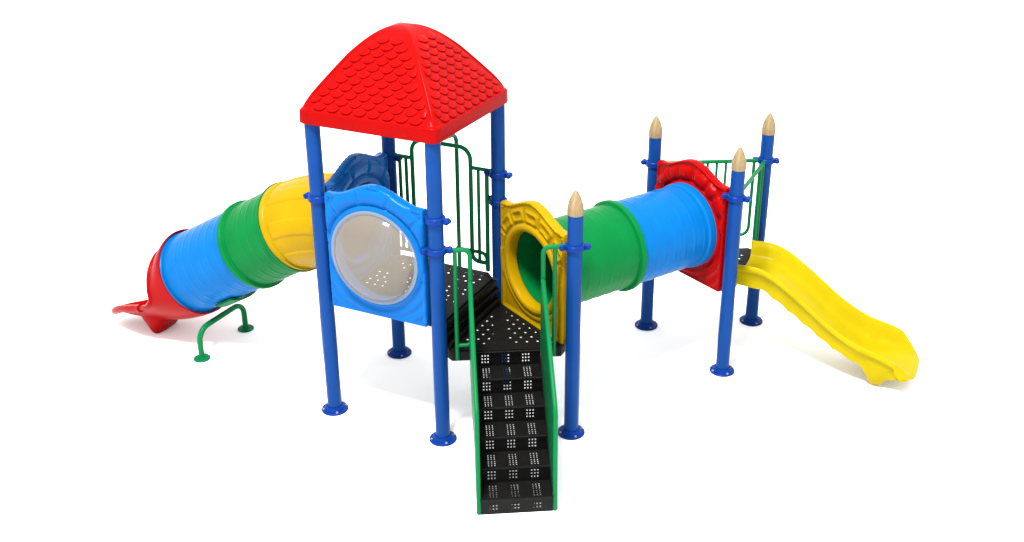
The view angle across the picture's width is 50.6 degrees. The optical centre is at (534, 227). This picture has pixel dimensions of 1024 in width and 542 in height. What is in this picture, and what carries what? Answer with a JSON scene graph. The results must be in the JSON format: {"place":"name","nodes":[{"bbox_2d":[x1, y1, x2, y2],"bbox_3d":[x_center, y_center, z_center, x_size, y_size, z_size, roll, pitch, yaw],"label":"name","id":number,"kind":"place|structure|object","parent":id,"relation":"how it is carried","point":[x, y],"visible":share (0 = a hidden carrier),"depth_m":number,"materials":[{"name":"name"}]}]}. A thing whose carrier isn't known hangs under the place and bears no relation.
{"place":"outdoors","nodes":[
{"label":"outdoors","id":0,"kind":"place"},
{"bbox_2d":[0,0,1023,541],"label":"ground","id":1,"kind":"structure","parent":0,"point":[134,134],"depth_m":11.86,"materials":[{"name":"white"}]},
{"bbox_2d":[111,22,919,514],"bbox_3d":[-0.339,-0.003,9.143,7.952,3.406,3.292,0,23,0],"label":"playground structure","id":2,"kind":"object","parent":1,"relation":"on","point":[357,232],"visible":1,"depth_m":9.21,"materials":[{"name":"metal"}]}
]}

